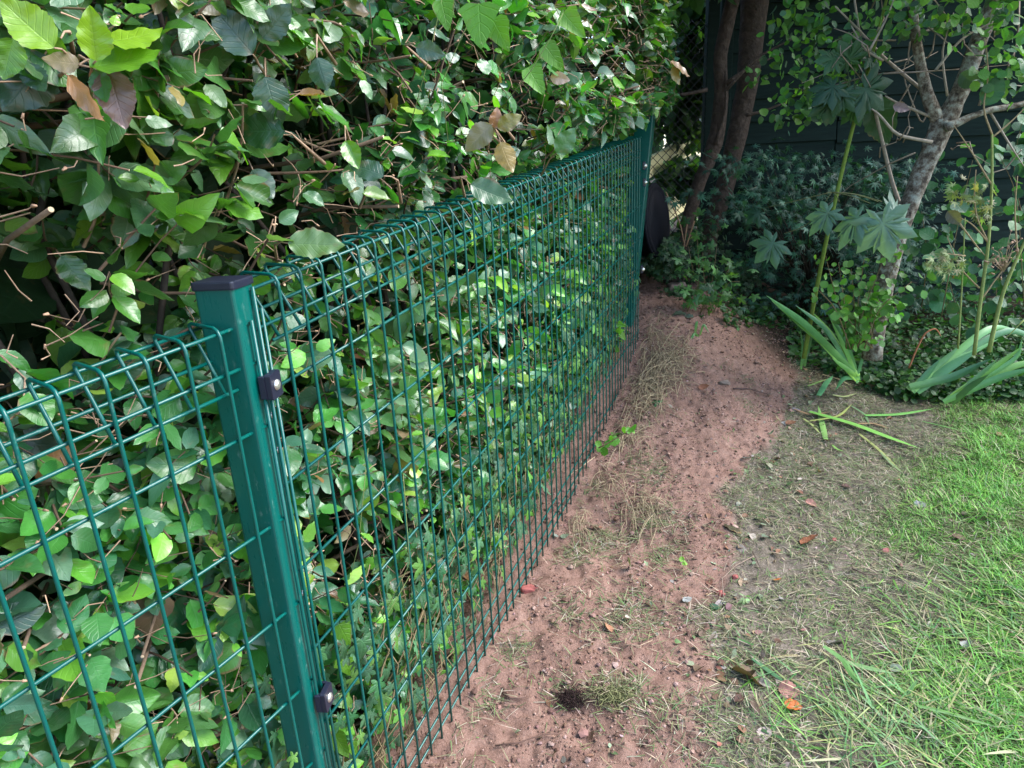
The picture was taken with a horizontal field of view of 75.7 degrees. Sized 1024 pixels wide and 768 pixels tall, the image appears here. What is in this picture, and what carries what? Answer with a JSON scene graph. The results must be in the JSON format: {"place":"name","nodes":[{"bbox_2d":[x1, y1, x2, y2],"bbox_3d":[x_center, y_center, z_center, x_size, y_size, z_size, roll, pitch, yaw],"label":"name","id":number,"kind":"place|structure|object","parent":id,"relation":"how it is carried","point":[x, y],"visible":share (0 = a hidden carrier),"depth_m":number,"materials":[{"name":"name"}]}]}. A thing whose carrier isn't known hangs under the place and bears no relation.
{"place":"outdoors","nodes":[
{"label":"outdoors","id":0,"kind":"place"},
{"bbox_2d":[259,177,1023,767],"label":"ground","id":1,"kind":"structure","parent":0,"point":[737,443],"depth_m":2.09,"materials":[{"name":"brown soil"}]},
{"bbox_2d":[191,275,333,767],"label":"fence post","id":2,"kind":"object","parent":1,"relation":"on","point":[224,302],"visible":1,"depth_m":0.97,"materials":[{"name":"green metal"}]},
{"bbox_2d":[0,320,331,767],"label":"panel","id":3,"kind":"object","parent":2,"relation":"attached to","point":[23,482],"visible":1,"depth_m":0.82,"materials":[{"name":"green metal"}]},
{"bbox_2d":[240,136,641,767],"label":"panel","id":4,"kind":"object","parent":2,"relation":"attached to","point":[438,206],"visible":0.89,"depth_m":1.53,"materials":[{"name":"green metal"}]},
{"bbox_2d":[0,0,689,767],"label":"beech hedge","id":5,"kind":"object","parent":1,"relation":"on","point":[158,158],"visible":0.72,"depth_m":1.07,"materials":[{"name":"green plant"}]},
{"bbox_2d":[331,0,585,757],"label":"bindweed","id":6,"kind":"object","parent":5,"relation":"attached to","point":[483,22],"visible":0.91,"depth_m":1.24,"materials":[{"name":"green plant"}]},
{"bbox_2d":[258,236,640,767],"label":"ivy","id":7,"kind":"object","parent":1,"relation":"on","point":[373,691],"visible":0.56,"depth_m":1.68,"materials":[{"name":"green plant"}]},
{"bbox_2d":[502,692,525,699],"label":"fallen twig","id":8,"kind":"object","parent":1,"relation":"on","point":[506,695],"visible":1,"depth_m":1.66,"materials":[{"name":"brown wood"}]},
{"bbox_2d":[520,584,537,593],"bbox_3d":[0.056,0.629,2.015,0.061,0.027,0.031,-3,18,0],"label":"brick fragment","id":9,"kind":"object","parent":1,"relation":"on","point":[527,588],"visible":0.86,"depth_m":2.01,"materials":[{"name":"red brick"}]},
{"bbox_2d":[495,733,562,746],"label":"fallen twig","id":10,"kind":"object","parent":1,"relation":"on","point":[525,739],"visible":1,"depth_m":1.54,"materials":[{"name":"brown wood"}]},
{"bbox_2d":[550,677,593,726],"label":"root clump","id":11,"kind":"object","parent":1,"relation":"on","point":[568,698],"visible":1,"depth_m":1.65,"materials":[{"name":"grey"}]},
{"bbox_2d":[578,668,644,717],"bbox_3d":[0.258,0.770,1.662,0.156,0.066,0.146,13,24,40],"label":"turf tuft","id":12,"kind":"object","parent":1,"relation":"on","point":[617,696],"visible":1,"depth_m":1.64,"materials":[{"name":"plant"}]},
{"bbox_2d":[595,422,639,455],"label":"weed seedling","id":13,"kind":"object","parent":1,"relation":"on","point":[614,441],"visible":1,"depth_m":2.37,"materials":[{"name":"green plant"}]},
{"bbox_2d":[615,320,625,358],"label":"weed seedling","id":14,"kind":"object","parent":1,"relation":"on","point":[619,331],"visible":1,"depth_m":2.80,"materials":[{"name":"green plant"}]},
{"bbox_2d":[569,310,704,549],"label":"dry stems","id":15,"kind":"object","parent":1,"relation":"on","point":[670,354],"visible":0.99,"depth_m":2.87,"materials":[{"name":"plant"}]},
{"bbox_2d":[619,114,654,326],"bbox_3d":[0.592,-0.684,3.258,0.204,1.371,0.248,3,19,19],"label":"fence post","id":16,"kind":"object","parent":1,"relation":"on","point":[646,141],"visible":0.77,"depth_m":3.18,"materials":[{"name":"green metal"}]},
{"bbox_2d":[606,183,669,257],"bbox_3d":[0.680,-0.922,3.738,0.354,0.412,0.414,7,21,28],"label":"round tub","id":17,"kind":"object","parent":1,"relation":"on","point":[657,225],"visible":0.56,"depth_m":3.62,"materials":[{"name":"black plastic"}]},
{"bbox_2d":[580,0,705,232],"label":"laurel shrub","id":18,"kind":"object","parent":1,"relation":"on","point":[688,14],"visible":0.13,"depth_m":4.51,"materials":[{"name":"green plant"}]},
{"bbox_2d":[652,400,661,406],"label":"fallen leaf","id":19,"kind":"object","parent":1,"relation":"on","point":[655,401],"visible":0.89,"depth_m":2.87,"materials":[{"name":"plant"}]},
{"bbox_2d":[649,140,690,219],"bbox_3d":[1.303,-1.650,4.865,0.140,1.800,1.614,11,23,36],"label":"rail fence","id":20,"kind":"object","parent":1,"relation":"on","point":[657,157],"visible":0.02,"depth_m":4.63,"materials":[{"name":"beige wood"}]},
{"bbox_2d":[667,282,686,291],"bbox_3d":[0.961,-0.545,3.848,0.131,0.102,0.114,-3,18,0],"label":"stone","id":21,"kind":"object","parent":1,"relation":"on","point":[670,285],"visible":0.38,"depth_m":3.82,"materials":[{"name":"grey stone"}]},
{"bbox_2d":[671,310,685,315],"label":"fallen leaf","id":22,"kind":"object","parent":1,"relation":"on","point":[679,312],"visible":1,"depth_m":3.45,"materials":[{"name":"plant"}]},
{"bbox_2d":[679,556,686,565],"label":"weed seedling","id":23,"kind":"object","parent":1,"relation":"on","point":[681,559],"visible":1,"depth_m":2.06,"materials":[{"name":"green plant"}]},
{"bbox_2d":[649,0,719,246],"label":"chain link fence","id":24,"kind":"object","parent":1,"relation":"on","point":[712,19],"visible":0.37,"depth_m":4.10,"materials":[{"name":"black metal"}]},
{"bbox_2d":[683,597,691,601],"bbox_3d":[0.520,0.638,1.954,0.031,0.004,0.024,-3,18,0],"label":"pebble","id":25,"kind":"object","parent":1,"relation":"on","point":[687,599],"visible":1,"depth_m":1.95,"materials":[{"name":"white stone"}]},
{"bbox_2d":[683,314,693,317],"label":"fallen leaf","id":26,"kind":"object","parent":1,"relation":"on","point":[689,316],"visible":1,"depth_m":3.45,"materials":[{"name":"plant"}]},
{"bbox_2d":[379,282,1015,767],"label":"soil crumbs","id":27,"kind":"object","parent":1,"relation":"on","point":[583,732],"visible":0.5,"depth_m":2.06,"materials":[{"name":"brown soil"}]},
{"bbox_2d":[691,321,708,338],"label":"weed seedling","id":28,"kind":"object","parent":1,"relation":"on","point":[695,329],"visible":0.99,"depth_m":3.29,"materials":[{"name":"green plant"}]},
{"bbox_2d":[641,192,761,311],"bbox_3d":[1.097,-0.736,3.848,0.768,0.779,0.566,-3,18,0],"label":"ivy","id":29,"kind":"object","parent":1,"relation":"on","point":[661,265],"visible":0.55,"depth_m":3.80,"materials":[{"name":"green plant"}]},
{"bbox_2d":[699,384,708,389],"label":"fallen leaf","id":30,"kind":"object","parent":1,"relation":"on","point":[702,386],"visible":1,"depth_m":3.01,"materials":[{"name":"brown plant"}]},
{"bbox_2d":[618,0,791,283],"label":"double stem tree","id":31,"kind":"object","parent":1,"relation":"on","point":[753,15],"visible":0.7,"depth_m":3.69,"materials":[{"name":"brown plant"}]},
{"bbox_2d":[701,623,709,629],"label":"fallen leaf","id":32,"kind":"object","parent":1,"relation":"on","point":[705,627],"visible":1,"depth_m":1.85,"materials":[{"name":"brown plant"}]},
{"bbox_2d":[708,633,715,640],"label":"fallen leaf","id":33,"kind":"object","parent":1,"relation":"on","point":[712,636],"visible":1,"depth_m":1.81,"materials":[{"name":"beige plant"}]},
{"bbox_2d":[710,603,719,609],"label":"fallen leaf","id":34,"kind":"object","parent":1,"relation":"on","point":[716,607],"visible":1,"depth_m":1.93,"materials":[{"name":"green plant"}]},
{"bbox_2d":[671,207,760,317],"bbox_3d":[1.044,-0.581,3.464,0.464,0.699,0.304,-12,20,-27],"label":"ivy","id":35,"kind":"object","parent":1,"relation":"on","point":[713,298],"visible":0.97,"depth_m":3.44,"materials":[{"name":"green plant"}]},
{"bbox_2d":[715,590,725,596],"bbox_3d":[0.632,0.638,1.998,0.031,0.022,0.027,-3,18,0],"label":"clod","id":36,"kind":"object","parent":1,"relation":"on","point":[719,592],"visible":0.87,"depth_m":1.99,"materials":[{"name":"soil"}]},
{"bbox_2d":[719,380,730,384],"bbox_3d":[0.988,-0.004,3.072,0.055,0.021,0.035,-3,18,0],"label":"stone","id":37,"kind":"object","parent":1,"relation":"on","point":[725,382],"visible":1,"depth_m":3.06,"materials":[{"name":"grey stone"}]},
{"bbox_2d":[726,603,732,609],"bbox_3d":[0.641,0.652,1.936,0.035,0.016,0.018,-16,22,-36],"label":"pebble","id":38,"kind":"object","parent":1,"relation":"on","point":[728,605],"visible":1,"depth_m":1.94,"materials":[{"name":"pink stone"}]},
{"bbox_2d":[437,303,1023,767],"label":"dead grass","id":39,"kind":"structure","parent":1,"relation":"on","point":[883,559],"depth_m":1.98,"materials":[{"name":"plant"}]},
{"bbox_2d":[724,524,741,533],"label":"fallen leaf","id":40,"kind":"object","parent":1,"relation":"on","point":[735,529],"visible":1,"depth_m":2.27,"materials":[{"name":"yellow plant"}]},
{"bbox_2d":[722,556,753,596],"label":"fallen twig","id":41,"kind":"object","parent":1,"relation":"on","point":[729,571],"visible":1,"depth_m":2.07,"materials":[{"name":"brown wood"}]},
{"bbox_2d":[737,593,751,604],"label":"weed seedling","id":42,"kind":"object","parent":1,"relation":"on","point":[743,600],"visible":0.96,"depth_m":1.96,"materials":[{"name":"green plant"}]},
{"bbox_2d":[742,670,755,678],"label":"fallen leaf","id":43,"kind":"object","parent":1,"relation":"on","point":[751,672],"visible":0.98,"depth_m":1.69,"materials":[{"name":"brown plant"}]},
{"bbox_2d":[733,388,766,393],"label":"fallen twig","id":44,"kind":"object","parent":1,"relation":"on","point":[749,388],"visible":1,"depth_m":3.08,"materials":[{"name":"wood"}]},
{"bbox_2d":[498,302,1013,767],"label":"leaf debris","id":45,"kind":"object","parent":1,"relation":"on","point":[738,668],"visible":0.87,"depth_m":1.85,"materials":[{"name":"brown plant"}]},
{"bbox_2d":[759,678,771,687],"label":"fallen leaf","id":46,"kind":"object","parent":1,"relation":"on","point":[761,681],"visible":0.94,"depth_m":1.68,"materials":[{"name":"grey plant"}]},
{"bbox_2d":[752,658,783,680],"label":"cut iris leaf","id":47,"kind":"object","parent":1,"relation":"on","point":[768,670],"visible":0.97,"depth_m":1.71,"materials":[{"name":"green plant"}]},
{"bbox_2d":[778,680,800,697],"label":"fallen leaf","id":48,"kind":"object","parent":1,"relation":"on","point":[784,686],"visible":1,"depth_m":1.65,"materials":[{"name":"pink plant"}]},
{"bbox_2d":[785,420,795,423],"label":"fallen leaf","id":49,"kind":"object","parent":1,"relation":"on","point":[790,422],"visible":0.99,"depth_m":2.94,"materials":[{"name":"brown plant"}]},
{"bbox_2d":[784,698,801,709],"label":"fallen leaf","id":50,"kind":"object","parent":1,"relation":"on","point":[791,704],"visible":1,"depth_m":1.61,"materials":[{"name":"orange plant"}]},
{"bbox_2d":[800,321,811,369],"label":"iris clump","id":51,"kind":"object","parent":1,"relation":"on","point":[803,362],"visible":0.62,"depth_m":3.23,"materials":[{"name":"green plant"}]},
{"bbox_2d":[800,534,817,543],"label":"fallen leaf","id":52,"kind":"object","parent":1,"relation":"on","point":[803,540],"visible":1,"depth_m":2.20,"materials":[{"name":"orange plant"}]},
{"bbox_2d":[802,418,819,432],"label":"cut iris leaf","id":53,"kind":"object","parent":1,"relation":"on","point":[811,424],"visible":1,"depth_m":2.96,"materials":[{"name":"green plant"}]},
{"bbox_2d":[806,498,816,506],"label":"fallen leaf","id":54,"kind":"object","parent":1,"relation":"on","point":[810,501],"visible":0.96,"depth_m":2.40,"materials":[{"name":"pink plant"}]},
{"bbox_2d":[767,296,863,389],"bbox_3d":[1.419,-0.199,3.127,0.550,0.506,0.109,-6,18,-8],"label":"iris clump","id":55,"kind":"object","parent":1,"relation":"on","point":[841,355],"visible":0.89,"depth_m":3.13,"materials":[{"name":"green plant"}]},
{"bbox_2d":[818,406,827,438],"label":"cut iris leaf","id":56,"kind":"object","parent":1,"relation":"on","point":[823,427],"visible":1,"depth_m":2.95,"materials":[{"name":"green plant"}]},
{"bbox_2d":[817,376,832,395],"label":"cut iris leaf","id":57,"kind":"object","parent":1,"relation":"on","point":[823,387],"visible":1,"depth_m":3.25,"materials":[{"name":"green plant"}]},
{"bbox_2d":[665,131,987,320],"bbox_3d":[1.982,-0.855,3.898,2.301,1.247,1.169,-3,18,0],"label":"shrub","id":58,"kind":"object","parent":1,"relation":"on","point":[807,251],"visible":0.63,"depth_m":3.72,"materials":[{"name":"green plant"}]},
{"bbox_2d":[743,0,917,358],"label":"sycamore sapling","id":59,"kind":"object","parent":1,"relation":"on","point":[886,230],"visible":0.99,"depth_m":2.73,"materials":[{"name":"green plant"}]},
{"bbox_2d":[810,404,851,420],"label":"cut iris leaf","id":60,"kind":"object","parent":1,"relation":"on","point":[843,412],"visible":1,"depth_m":3.00,"materials":[{"name":"green plant"}]},
{"bbox_2d":[826,640,841,643],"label":"fallen leaf","id":61,"kind":"object","parent":1,"relation":"on","point":[829,641],"visible":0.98,"depth_m":1.82,"materials":[{"name":"beige plant"}]},
{"bbox_2d":[823,645,871,689],"bbox_3d":[0.867,0.729,1.701,0.032,0.010,0.164,-8,19,-14],"label":"cut iris leaf","id":62,"kind":"object","parent":1,"relation":"on","point":[849,670],"visible":1,"depth_m":1.71,"materials":[{"name":"green plant"}]},
{"bbox_2d":[684,361,1023,767],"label":"grass","id":63,"kind":"structure","parent":1,"relation":"on","point":[983,456],"depth_m":2.05,"materials":[{"name":"green plant"}]},
{"bbox_2d":[851,406,869,424],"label":"cut iris leaf","id":64,"kind":"object","parent":1,"relation":"on","point":[862,413],"visible":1,"depth_m":3.02,"materials":[{"name":"green plant"}]},
{"bbox_2d":[698,545,1023,767],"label":"long grass","id":65,"kind":"structure","parent":1,"relation":"on","point":[908,693],"depth_m":1.64,"materials":[{"name":"green plant"}]},
{"bbox_2d":[810,411,917,447],"bbox_3d":[1.540,0.194,2.892,0.040,0.044,0.476,-17,23,-37],"label":"cut iris leaf","id":66,"kind":"object","parent":1,"relation":"on","point":[860,426],"visible":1,"depth_m":2.90,"materials":[{"name":"green plant"}]},
{"bbox_2d":[851,568,882,574],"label":"fallen twig","id":67,"kind":"object","parent":1,"relation":"on","point":[864,573],"visible":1,"depth_m":2.06,"materials":[{"name":"wood"}]},
{"bbox_2d":[713,0,1023,301],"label":"timber fence","id":68,"kind":"object","parent":1,"relation":"on","point":[814,137],"visible":0.21,"depth_m":4.23,"materials":[{"name":"green wood"}]},
{"bbox_2d":[846,660,891,672],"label":"cut iris leaf","id":69,"kind":"object","parent":1,"relation":"on","point":[865,666],"visible":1,"depth_m":1.71,"materials":[{"name":"green plant"}]},
{"bbox_2d":[811,244,927,351],"bbox_3d":[1.545,-0.387,2.940,0.456,0.551,0.301,0,18,9],"label":"round leaf shrub","id":70,"kind":"object","parent":1,"relation":"on","point":[863,316],"visible":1,"depth_m":2.92,"materials":[{"name":"green plant"}]},
{"bbox_2d":[720,248,1023,403],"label":"ground cover","id":71,"kind":"object","parent":1,"relation":"on","point":[894,378],"visible":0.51,"depth_m":3.55,"materials":[{"name":"green plant"}]},
{"bbox_2d":[859,434,898,468],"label":"cut iris leaf","id":72,"kind":"object","parent":1,"relation":"on","point":[875,446],"visible":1,"depth_m":2.76,"materials":[{"name":"green plant"}]},
{"bbox_2d":[742,0,1023,360],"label":"lichen tree","id":73,"kind":"object","parent":1,"relation":"on","point":[988,19],"visible":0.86,"depth_m":2.77,"materials":[{"name":"grey plant"}]},
{"bbox_2d":[881,452,903,473],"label":"cut iris leaf","id":74,"kind":"object","parent":1,"relation":"on","point":[885,457],"visible":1,"depth_m":2.65,"materials":[{"name":"green plant"}]},
{"bbox_2d":[890,663,901,671],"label":"fallen leaf","id":75,"kind":"object","parent":1,"relation":"on","point":[897,665],"visible":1,"depth_m":1.72,"materials":[{"name":"grey plant"}]},
{"bbox_2d":[864,409,929,415],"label":"cut iris leaf","id":76,"kind":"object","parent":1,"relation":"on","point":[902,413],"visible":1,"depth_m":3.00,"materials":[{"name":"green plant"}]},
{"bbox_2d":[914,500,925,506],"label":"fallen leaf","id":77,"kind":"object","parent":1,"relation":"on","point":[916,502],"visible":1,"depth_m":2.38,"materials":[{"name":"white plant"}]},
{"bbox_2d":[908,328,940,367],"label":"dry stalk","id":78,"kind":"object","parent":1,"relation":"on","point":[922,337],"visible":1,"depth_m":3.02,"materials":[{"name":"brown plant"}]},
{"bbox_2d":[917,704,998,727],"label":"cut iris leaf","id":79,"kind":"object","parent":1,"relation":"on","point":[944,712],"visible":0.99,"depth_m":1.57,"materials":[{"name":"green plant"}]},
{"bbox_2d":[894,114,1023,338],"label":"bramble","id":80,"kind":"object","parent":1,"relation":"on","point":[937,298],"visible":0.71,"depth_m":3.26,"materials":[{"name":"green plant"}]},
{"bbox_2d":[953,533,966,540],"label":"fallen leaf","id":81,"kind":"object","parent":1,"relation":"on","point":[959,536],"visible":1,"depth_m":2.20,"materials":[{"name":"beige plant"}]},
{"bbox_2d":[959,640,970,647],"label":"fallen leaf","id":82,"kind":"object","parent":1,"relation":"on","point":[964,642],"visible":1,"depth_m":1.78,"materials":[{"name":"white plant"}]},
{"bbox_2d":[957,728,973,738],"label":"fallen leaf","id":83,"kind":"object","parent":1,"relation":"on","point":[965,734],"visible":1,"depth_m":1.53,"materials":[{"name":"green plant"}]},
{"bbox_2d":[909,325,1023,393],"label":"iris clump","id":84,"kind":"object","parent":1,"relation":"on","point":[938,371],"visible":0.88,"depth_m":3.02,"materials":[{"name":"green plant"}]},
{"bbox_2d":[924,39,1023,355],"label":"dry hogweed","id":85,"kind":"object","parent":1,"relation":"on","point":[943,258],"visible":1,"depth_m":2.66,"materials":[{"name":"green plant"}]},
{"bbox_2d":[942,340,1023,404],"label":"iris clump","id":86,"kind":"object","parent":1,"relation":"on","point":[993,373],"visible":1,"depth_m":2.87,"materials":[{"name":"green plant"}]},
{"bbox_2d":[976,602,1019,611],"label":"fallen twig","id":87,"kind":"object","parent":1,"relation":"on","point":[992,604],"visible":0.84,"depth_m":1.90,"materials":[{"name":"wood"}]}
]}

